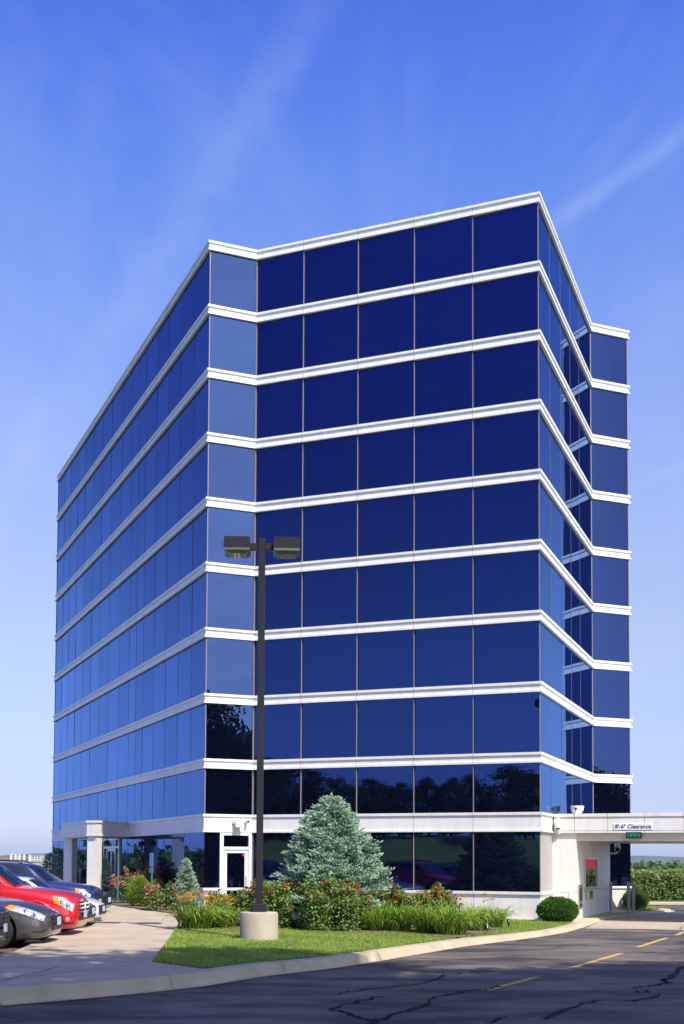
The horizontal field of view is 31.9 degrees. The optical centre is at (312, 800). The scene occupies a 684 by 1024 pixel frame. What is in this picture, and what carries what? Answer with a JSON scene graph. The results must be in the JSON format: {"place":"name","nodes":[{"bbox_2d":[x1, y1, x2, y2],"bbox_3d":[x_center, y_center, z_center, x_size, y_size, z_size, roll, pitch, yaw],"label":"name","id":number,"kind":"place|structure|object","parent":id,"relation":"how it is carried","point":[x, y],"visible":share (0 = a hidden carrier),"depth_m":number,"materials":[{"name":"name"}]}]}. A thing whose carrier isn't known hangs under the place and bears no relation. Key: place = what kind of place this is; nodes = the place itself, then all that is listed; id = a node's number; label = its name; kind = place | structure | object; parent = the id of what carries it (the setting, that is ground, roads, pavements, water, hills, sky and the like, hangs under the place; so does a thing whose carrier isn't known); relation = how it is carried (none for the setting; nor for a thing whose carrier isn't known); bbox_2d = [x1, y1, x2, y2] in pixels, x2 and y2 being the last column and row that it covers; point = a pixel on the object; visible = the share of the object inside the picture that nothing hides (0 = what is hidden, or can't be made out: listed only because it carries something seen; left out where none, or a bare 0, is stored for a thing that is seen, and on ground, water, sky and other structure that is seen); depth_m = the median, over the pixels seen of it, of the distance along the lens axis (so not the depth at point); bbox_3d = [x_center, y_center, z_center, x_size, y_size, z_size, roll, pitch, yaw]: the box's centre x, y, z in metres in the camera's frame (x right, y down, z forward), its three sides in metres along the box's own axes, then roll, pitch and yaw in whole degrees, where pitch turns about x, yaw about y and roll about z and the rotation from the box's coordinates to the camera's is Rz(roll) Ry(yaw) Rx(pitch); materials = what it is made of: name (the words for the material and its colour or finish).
{"place":"outdoors","nodes":[
{"label":"outdoors","id":0,"kind":"place"},
{"bbox_2d":[0,917,101,956],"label":"car park","id":1,"kind":"structure","parent":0,"point":[10,947],"depth_m":26.08,"materials":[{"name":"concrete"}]},
{"bbox_2d":[0,896,62,947],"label":"parked car","id":2,"kind":"object","parent":1,"relation":"on","point":[30,920],"visible":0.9,"depth_m":24.69,"materials":[{"name":"grey paint"}]},
{"bbox_2d":[0,865,88,939],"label":"parked suv","id":3,"kind":"object","parent":1,"relation":"on","point":[71,907],"visible":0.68,"depth_m":27.43,"materials":[{"name":"red paint"}]},
{"bbox_2d":[0,859,103,901],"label":"parked suv","id":4,"kind":"object","parent":1,"relation":"on","point":[22,868],"visible":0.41,"depth_m":35.91,"materials":[{"name":"blue paint"}]},
{"bbox_2d":[0,896,662,984],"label":"pavement","id":5,"kind":"structure","parent":0,"point":[102,945],"depth_m":22.95,"materials":[{"name":"concrete"}]},
{"bbox_2d":[112,899,185,912],"bbox_3d":[-6.232,3.881,44.610,2.301,0.059,12.955,1,-3,-21],"label":"side bed","id":6,"kind":"object","parent":5,"relation":"on","point":[123,903],"visible":0.29,"depth_m":43.10,"materials":[{"name":"brown soil"}]},
{"bbox_2d":[169,857,202,909],"bbox_3d":[-4.278,2.830,40.703,1.251,1.847,1.178,0,-3,0],"label":"blue spruce","id":7,"kind":"object","parent":6,"relation":"on","point":[183,875],"visible":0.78,"depth_m":40.60,"materials":[{"name":"green plant"}]},
{"bbox_2d":[0,905,683,1023],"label":"road","id":8,"kind":"structure","parent":0,"point":[559,984],"depth_m":18.32,"materials":[{"name":"grey asphalt"}]},
{"bbox_2d":[0,908,673,1005],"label":"kerb","id":9,"kind":"structure","parent":8,"relation":"on","point":[17,994],"depth_m":20.08,"materials":[{"name":"concrete"}]},
{"bbox_2d":[203,966,683,1023],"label":"road crack","id":10,"kind":"object","parent":8,"relation":"on","point":[672,975],"visible":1,"depth_m":17.44,"materials":[{"name":"black asphalt"}]},
{"bbox_2d":[0,0,683,856],"label":"sky","id":11,"kind":"structure","parent":0,"point":[136,135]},
{"bbox_2d":[151,919,570,967],"bbox_3d":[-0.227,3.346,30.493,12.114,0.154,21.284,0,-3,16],"label":"lawn","id":12,"kind":"structure","parent":0,"point":[300,949],"depth_m":24.66,"materials":[{"name":"plant"}]},
{"bbox_2d":[223,536,299,940],"bbox_3d":[-1.176,-1.304,26.970,1.720,9.290,0.860,0,-3,-2],"label":"lamp post","id":13,"kind":"object","parent":12,"relation":"on","point":[259,921],"visible":0.85,"depth_m":26.87,"materials":[{"name":"metal"}]},
{"bbox_2d":[181,922,502,936],"bbox_3d":[0.650,3.549,35.388,9.860,0.125,13.160,0,-3,0],"label":"planting bed","id":14,"kind":"object","parent":12,"relation":"on","point":[412,929],"visible":0.11,"depth_m":30.90,"materials":[{"name":"brown soil"}]},
{"bbox_2d":[149,890,238,927],"bbox_3d":[-3.012,2.792,30.743,2.178,0.971,2.133,2,-3,-35],"label":"daylily","id":15,"kind":"object","parent":14,"relation":"on","point":[189,917],"visible":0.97,"depth_m":30.48,"materials":[{"name":"green plant"}]},
{"bbox_2d":[233,879,306,928],"bbox_3d":[-1.028,2.716,31.803,2.193,1.365,1.493,0,-3,0],"label":"rose bush","id":16,"kind":"object","parent":14,"relation":"on","point":[274,900],"visible":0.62,"depth_m":31.51,"materials":[{"name":"green plant"}]},
{"bbox_2d":[266,793,394,923],"bbox_3d":[0.563,1.611,33.011,4.123,3.726,4.389,0,-3,0],"label":"blue spruce","id":17,"kind":"object","parent":14,"relation":"on","point":[324,845],"visible":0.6,"depth_m":32.36,"materials":[{"name":"green plant"}]},
{"bbox_2d":[295,874,375,931],"bbox_3d":[0.591,2.618,30.839,2.112,1.505,1.490,0,-3,0],"label":"rose bush","id":18,"kind":"object","parent":14,"relation":"on","point":[323,900],"visible":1,"depth_m":30.49,"materials":[{"name":"green plant"}]},
{"bbox_2d":[374,881,465,927],"bbox_3d":[2.829,2.853,32.628,2.626,1.320,1.598,0,-3,0],"label":"rose bush","id":19,"kind":"object","parent":14,"relation":"on","point":[413,900],"visible":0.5,"depth_m":32.41,"materials":[{"name":"green plant"}]},
{"bbox_2d":[404,891,498,934],"bbox_3d":[3.526,2.813,30.109,2.296,1.099,2.234,2,-3,-30],"label":"daylily","id":20,"kind":"object","parent":14,"relation":"on","point":[452,922],"visible":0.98,"depth_m":29.78,"materials":[{"name":"green plant"}]},
{"bbox_2d":[536,896,579,922],"bbox_3d":[7.749,3.439,37.841,1.386,0.895,1.397,0,-3,0],"label":"round shrub","id":21,"kind":"object","parent":12,"relation":"on","point":[556,908],"visible":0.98,"depth_m":37.46,"materials":[{"name":"green plant"}]},
{"bbox_2d":[587,913,683,929],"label":"lane slab","id":22,"kind":"structure","parent":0,"point":[669,921],"depth_m":39.87,"materials":[{"name":"concrete"}]},
{"bbox_2d":[649,900,683,901],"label":"back lawn","id":23,"kind":"structure","parent":0,"point":[665,901],"depth_m":58.15,"materials":[{"name":"plant"}]},
{"bbox_2d":[630,868,683,900],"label":"hedge","id":24,"kind":"object","parent":23,"relation":"on","point":[661,887],"visible":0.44,"depth_m":59.58,"materials":[{"name":"green plant"}]},
{"bbox_3d":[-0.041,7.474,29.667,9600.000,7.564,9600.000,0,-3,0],"label":"ground","id":25,"kind":"structure","parent":0,"visible":0},
{"bbox_2d":[51,191,683,919],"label":"office building","id":26,"kind":"structure","parent":25,"relation":"on","point":[413,433],"depth_m":42.32,"materials":[{"name":"tinted glass"},{"name":"white painted metal panel"},{"name":"concrete"}]},
{"bbox_2d":[177,709,190,764],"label":"window pane","id":27,"kind":"structure","parent":26,"relation":"in","point":[184,718],"depth_m":44.60,"materials":[{"name":"blue glass"}]},
{"bbox_2d":[178,583,191,641],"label":"window pane","id":28,"kind":"structure","parent":26,"relation":"in","point":[185,596],"depth_m":44.83,"materials":[{"name":"blue glass"}]},
{"bbox_2d":[189,832,203,887],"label":"window pane","id":29,"kind":"structure","parent":26,"relation":"in","point":[196,842],"depth_m":42.61,"materials":[{"name":"glass"}]},
{"bbox_2d":[190,704,204,761],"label":"window pane","id":30,"kind":"structure","parent":26,"relation":"in","point":[197,748],"depth_m":42.97,"materials":[{"name":"blue glass"}]},
{"bbox_2d":[191,638,205,697],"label":"window pane","id":31,"kind":"structure","parent":26,"relation":"in","point":[198,650],"depth_m":43.10,"materials":[{"name":"blue glass"}]},
{"bbox_2d":[192,572,206,633],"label":"window pane","id":32,"kind":"structure","parent":26,"relation":"in","point":[199,585],"depth_m":43.23,"materials":[{"name":"blue glass"}]},
{"bbox_2d":[192,508,206,570],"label":"window pane","id":33,"kind":"structure","parent":26,"relation":"in","point":[200,522],"depth_m":43.31,"materials":[{"name":"blue glass"}]},
{"bbox_2d":[193,444,207,507],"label":"window pane","id":34,"kind":"structure","parent":26,"relation":"in","point":[200,461],"depth_m":43.46,"materials":[{"name":"blue glass"}]},
{"bbox_2d":[194,380,207,444],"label":"window pane","id":35,"kind":"structure","parent":26,"relation":"in","point":[201,398],"depth_m":43.57,"materials":[{"name":"blue glass"}]},
{"bbox_2d":[194,316,208,383],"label":"window pane","id":36,"kind":"structure","parent":26,"relation":"in","point":[202,335],"depth_m":43.66,"materials":[{"name":"blue glass"}]},
{"bbox_2d":[195,252,209,320],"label":"window pane","id":37,"kind":"structure","parent":26,"relation":"in","point":[202,274],"depth_m":43.82,"materials":[{"name":"blue glass"}]},
{"bbox_2d":[205,769,251,814],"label":"window pane","id":38,"kind":"structure","parent":26,"relation":"in","point":[228,791],"depth_m":42.37,"materials":[{"name":"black glass"}]},
{"bbox_2d":[206,703,252,759],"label":"window pane","id":39,"kind":"structure","parent":26,"relation":"in","point":[228,727],"depth_m":42.48,"materials":[{"name":"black glass"}]},
{"bbox_2d":[207,638,252,695],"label":"window pane","id":40,"kind":"structure","parent":26,"relation":"in","point":[229,661],"depth_m":42.60,"materials":[{"name":"blue glass"}]},
{"bbox_2d":[207,572,253,630],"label":"window pane","id":41,"kind":"structure","parent":26,"relation":"in","point":[230,597],"depth_m":42.71,"materials":[{"name":"blue glass"}]},
{"bbox_2d":[208,507,253,565],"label":"window pane","id":42,"kind":"structure","parent":26,"relation":"in","point":[221,522],"depth_m":42.77,"materials":[{"name":"blue glass"}]},
{"bbox_2d":[208,443,254,501],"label":"window pane","id":43,"kind":"structure","parent":26,"relation":"in","point":[231,468],"depth_m":42.95,"materials":[{"name":"blue glass"}]},
{"bbox_2d":[209,379,254,438],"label":"window pane","id":44,"kind":"structure","parent":26,"relation":"in","point":[231,404],"depth_m":43.06,"materials":[{"name":"blue glass"}]},
{"bbox_2d":[210,315,255,374],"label":"window pane","id":45,"kind":"structure","parent":26,"relation":"in","point":[232,341],"depth_m":43.17,"materials":[{"name":"blue glass"}]},
{"bbox_2d":[210,251,255,312],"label":"window pane","id":46,"kind":"structure","parent":26,"relation":"in","point":[233,278],"depth_m":43.28,"materials":[{"name":"blue glass"}]},
{"bbox_2d":[223,849,247,900],"bbox_3d":[-2.731,2.782,42.338,0.897,2.110,0.319,1,-3,-6],"label":"door","id":47,"kind":"structure","parent":26,"relation":"in","point":[235,862],"depth_m":42.34,"materials":[{"name":"white glass"}]},
{"bbox_2d":[253,833,298,883],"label":"window pane","id":48,"kind":"structure","parent":26,"relation":"in","point":[273,843],"depth_m":42.32,"materials":[{"name":"black glass"}]},
{"bbox_2d":[254,769,299,814],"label":"window pane","id":49,"kind":"structure","parent":26,"relation":"in","point":[281,787],"depth_m":42.31,"materials":[{"name":"glass"}]},
{"bbox_2d":[254,638,300,695],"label":"window pane","id":50,"kind":"structure","parent":26,"relation":"in","point":[282,671],"depth_m":42.53,"materials":[{"name":"blue glass"}]},
{"bbox_2d":[254,704,300,759],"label":"window pane","id":51,"kind":"structure","parent":26,"relation":"in","point":[282,723],"depth_m":42.42,"materials":[{"name":"blue glass"}]},
{"bbox_2d":[255,572,301,630],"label":"window pane","id":52,"kind":"structure","parent":26,"relation":"in","point":[282,591],"depth_m":42.64,"materials":[{"name":"blue glass"}]},
{"bbox_2d":[256,507,301,565],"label":"window pane","id":53,"kind":"structure","parent":26,"relation":"in","point":[286,522],"depth_m":42.84,"materials":[{"name":"blue glass"}]},
{"bbox_2d":[256,443,301,501],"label":"window pane","id":54,"kind":"structure","parent":26,"relation":"in","point":[279,468],"depth_m":42.94,"materials":[{"name":"blue glass"}]},
{"bbox_2d":[257,378,302,438],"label":"window pane","id":55,"kind":"structure","parent":26,"relation":"in","point":[279,405],"depth_m":43.04,"materials":[{"name":"blue glass"}]},
{"bbox_2d":[257,315,302,374],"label":"window pane","id":56,"kind":"structure","parent":26,"relation":"in","point":[280,341],"depth_m":43.16,"materials":[{"name":"blue glass"}]},
{"bbox_2d":[258,251,303,311],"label":"window pane","id":57,"kind":"structure","parent":26,"relation":"in","point":[280,278],"depth_m":43.27,"materials":[{"name":"blue glass"}]},
{"bbox_2d":[301,768,355,813],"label":"window pane","id":58,"kind":"structure","parent":26,"relation":"in","point":[316,783],"depth_m":41.66,"materials":[{"name":"blue glass"}]},
{"bbox_2d":[302,701,355,758],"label":"window pane","id":59,"kind":"structure","parent":26,"relation":"in","point":[329,728],"depth_m":41.73,"materials":[{"name":"blue glass"}]},
{"bbox_2d":[302,634,356,692],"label":"window pane","id":60,"kind":"structure","parent":26,"relation":"in","point":[328,662],"depth_m":41.84,"materials":[{"name":"blue glass"}]},
{"bbox_2d":[302,567,356,626],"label":"window pane","id":61,"kind":"structure","parent":26,"relation":"in","point":[329,596],"depth_m":41.95,"materials":[{"name":"blue glass"}]},
{"bbox_2d":[303,501,356,561],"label":"window pane","id":62,"kind":"structure","parent":26,"relation":"in","point":[330,530],"depth_m":42.07,"materials":[{"name":"blue glass"}]},
{"bbox_2d":[303,435,356,496],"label":"window pane","id":63,"kind":"structure","parent":26,"relation":"in","point":[330,465],"depth_m":42.19,"materials":[{"name":"blue glass"}]},
{"bbox_2d":[304,370,357,431],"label":"window pane","id":64,"kind":"structure","parent":26,"relation":"in","point":[330,401],"depth_m":42.30,"materials":[{"name":"blue glass"}]},
{"bbox_2d":[304,305,357,367],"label":"window pane","id":65,"kind":"structure","parent":26,"relation":"in","point":[330,336],"depth_m":42.42,"materials":[{"name":"blue glass"}]},
{"bbox_2d":[304,240,357,303],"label":"window pane","id":66,"kind":"structure","parent":26,"relation":"in","point":[331,272],"depth_m":42.53,"materials":[{"name":"blue glass"}]},
{"bbox_2d":[357,630,412,689],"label":"window pane","id":67,"kind":"structure","parent":26,"relation":"in","point":[385,659],"depth_m":41.05,"materials":[{"name":"blue glass"}]},
{"bbox_2d":[357,698,412,756],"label":"window pane","id":68,"kind":"structure","parent":26,"relation":"in","point":[384,727],"depth_m":40.94,"materials":[{"name":"blue glass"}]},
{"bbox_2d":[357,766,412,813],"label":"window pane","id":69,"kind":"structure","parent":26,"relation":"in","point":[379,789],"depth_m":40.84,"materials":[{"name":"blue glass"}]},
{"bbox_2d":[358,562,413,622],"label":"window pane","id":70,"kind":"structure","parent":26,"relation":"in","point":[385,592],"depth_m":41.16,"materials":[{"name":"blue glass"}]},
{"bbox_2d":[358,494,413,555],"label":"window pane","id":71,"kind":"structure","parent":26,"relation":"in","point":[385,525],"depth_m":41.28,"materials":[{"name":"blue glass"}]},
{"bbox_2d":[358,427,413,489],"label":"window pane","id":72,"kind":"structure","parent":26,"relation":"in","point":[385,459],"depth_m":41.39,"materials":[{"name":"blue glass"}]},
{"bbox_2d":[358,361,413,423],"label":"window pane","id":73,"kind":"structure","parent":26,"relation":"in","point":[386,392],"depth_m":41.50,"materials":[{"name":"blue glass"}]},
{"bbox_2d":[359,294,413,358],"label":"window pane","id":74,"kind":"structure","parent":26,"relation":"in","point":[385,326],"depth_m":41.63,"materials":[{"name":"blue glass"}]},
{"bbox_2d":[359,228,413,293],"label":"window pane","id":75,"kind":"structure","parent":26,"relation":"in","point":[386,261],"depth_m":41.74,"materials":[{"name":"blue glass"}]},
{"bbox_2d":[364,832,412,889],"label":"window pane","id":76,"kind":"structure","parent":26,"relation":"in","point":[397,847],"depth_m":40.52,"materials":[{"name":"black glass"}]},
{"bbox_2d":[414,832,472,890],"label":"window pane","id":77,"kind":"structure","parent":26,"relation":"in","point":[445,857],"depth_m":39.92,"materials":[{"name":"black glass"}]},
{"bbox_2d":[414,626,472,686],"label":"window pane","id":78,"kind":"structure","parent":26,"relation":"in","point":[443,656],"depth_m":40.27,"materials":[{"name":"blue glass"}]},
{"bbox_2d":[414,695,472,754],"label":"window pane","id":79,"kind":"structure","parent":26,"relation":"in","point":[442,725],"depth_m":40.16,"materials":[{"name":"blue glass"}]},
{"bbox_2d":[415,351,471,415],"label":"window pane","id":80,"kind":"structure","parent":26,"relation":"in","point":[444,383],"depth_m":40.73,"materials":[{"name":"blue glass"}]},
{"bbox_2d":[415,284,471,348],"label":"window pane","id":81,"kind":"structure","parent":26,"relation":"in","point":[442,317],"depth_m":40.84,"materials":[{"name":"blue glass"}]},
{"bbox_2d":[415,216,471,282],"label":"window pane","id":82,"kind":"structure","parent":26,"relation":"in","point":[442,250],"depth_m":40.96,"materials":[{"name":"blue glass"}]},
{"bbox_2d":[414,764,472,812],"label":"window pane","id":83,"kind":"structure","parent":26,"relation":"in","point":[440,788],"depth_m":40.05,"materials":[{"name":"blue glass"}]},
{"bbox_2d":[415,556,472,618],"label":"window pane","id":84,"kind":"structure","parent":26,"relation":"in","point":[443,587],"depth_m":40.37,"materials":[{"name":"blue glass"}]},
{"bbox_2d":[415,487,472,550],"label":"window pane","id":85,"kind":"structure","parent":26,"relation":"in","point":[443,519],"depth_m":40.49,"materials":[{"name":"blue glass"}]},
{"bbox_2d":[415,419,472,482],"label":"window pane","id":86,"kind":"structure","parent":26,"relation":"in","point":[442,451],"depth_m":40.61,"materials":[{"name":"blue glass"}]},
{"bbox_2d":[473,410,537,475],"bbox_3d":[6.406,-11.845,39.806,2.205,1.984,0.001,-1,-3,24],"label":"window pane","id":87,"kind":"structure","parent":26,"relation":"in","point":[504,443],"depth_m":39.80,"materials":[{"name":"blue glass"}]},
{"bbox_2d":[473,341,537,407],"bbox_3d":[6.419,-14.171,39.921,2.205,1.984,0.002,-1,-3,24],"label":"window pane","id":88,"kind":"structure","parent":26,"relation":"in","point":[506,374],"depth_m":39.91,"materials":[{"name":"blue glass"}]},
{"bbox_2d":[473,272,537,339],"bbox_3d":[6.432,-16.497,40.035,2.205,1.983,0.001,-1,-3,24],"label":"window pane","id":89,"kind":"structure","parent":26,"relation":"in","point":[509,305],"depth_m":40.03,"materials":[{"name":"blue glass"}]},
{"bbox_2d":[473,203,537,271],"bbox_3d":[6.444,-18.827,40.151,2.205,1.993,0.001,-1,-3,24],"label":"window pane","id":90,"kind":"structure","parent":26,"relation":"in","point":[508,237],"depth_m":40.15,"materials":[{"name":"blue glass"}]},
{"bbox_2d":[474,621,538,683],"bbox_3d":[6.368,-4.855,39.461,2.205,1.991,0.002,-1,-3,24],"label":"window pane","id":91,"kind":"structure","parent":26,"relation":"in","point":[507,652],"depth_m":39.45,"materials":[{"name":"blue glass"}]},
{"bbox_2d":[474,692,538,753],"bbox_3d":[6.355,-2.538,39.346,2.205,1.960,0.002,-1,-3,25],"label":"window pane","id":92,"kind":"structure","parent":26,"relation":"in","point":[503,723],"depth_m":39.34,"materials":[{"name":"blue glass"}]},
{"bbox_2d":[474,550,538,614],"bbox_3d":[6.381,-7.188,39.576,2.205,1.991,0.002,-1,-3,25],"label":"window pane","id":93,"kind":"structure","parent":26,"relation":"in","point":[507,582],"depth_m":39.56,"materials":[{"name":"blue glass"}]},
{"bbox_2d":[474,480,538,544],"bbox_3d":[6.394,-9.518,39.691,2.205,1.985,0.001,-1,-3,24],"label":"window pane","id":94,"kind":"structure","parent":26,"relation":"in","point":[509,512],"depth_m":39.68,"materials":[{"name":"blue glass"}]},
{"bbox_2d":[474,832,539,891],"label":"window pane","id":95,"kind":"structure","parent":26,"relation":"in","point":[503,861],"depth_m":39.11,"materials":[{"name":"black glass"}]},
{"bbox_2d":[474,763,539,812],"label":"window pane","id":96,"kind":"structure","parent":26,"relation":"in","point":[515,787],"depth_m":39.23,"materials":[{"name":"blue glass"}]},
{"bbox_2d":[591,388,626,439],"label":"window pane","id":97,"kind":"structure","parent":26,"relation":"in","point":[608,408],"depth_m":49.60,"materials":[{"name":"blue glass"}]},
{"bbox_2d":[591,332,626,384],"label":"window pane","id":98,"kind":"structure","parent":26,"relation":"in","point":[608,353],"depth_m":49.71,"materials":[{"name":"blue glass"}]},
{"bbox_2d":[591,443,627,494],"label":"window pane","id":99,"kind":"structure","parent":26,"relation":"in","point":[609,464],"depth_m":49.48,"materials":[{"name":"blue glass"}]},
{"bbox_2d":[592,555,627,605],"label":"window pane","id":100,"kind":"structure","parent":26,"relation":"in","point":[609,575],"depth_m":49.25,"materials":[{"name":"blue glass"}]},
{"bbox_2d":[592,499,627,550],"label":"window pane","id":101,"kind":"structure","parent":26,"relation":"in","point":[609,519],"depth_m":49.37,"materials":[{"name":"blue glass"}]},
{"bbox_2d":[592,612,628,662],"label":"window pane","id":102,"kind":"structure","parent":26,"relation":"in","point":[610,631],"depth_m":49.14,"materials":[{"name":"blue glass"}]},
{"bbox_2d":[593,669,628,718],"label":"window pane","id":103,"kind":"structure","parent":26,"relation":"in","point":[610,687],"depth_m":49.02,"materials":[{"name":"blue glass"}]},
{"bbox_2d":[593,726,629,774],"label":"window pane","id":104,"kind":"structure","parent":26,"relation":"in","point":[610,744],"depth_m":48.90,"materials":[{"name":"blue glass"}]},
{"bbox_2d":[593,783,629,812],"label":"window pane","id":105,"kind":"structure","parent":26,"relation":"in","point":[608,797],"depth_m":48.82,"materials":[{"name":"black glass"}]},
{"bbox_2d":[610,844,630,885],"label":"window pane","id":106,"kind":"structure","parent":26,"relation":"in","point":[620,863],"depth_m":48.84,"materials":[{"name":"blue glass"}]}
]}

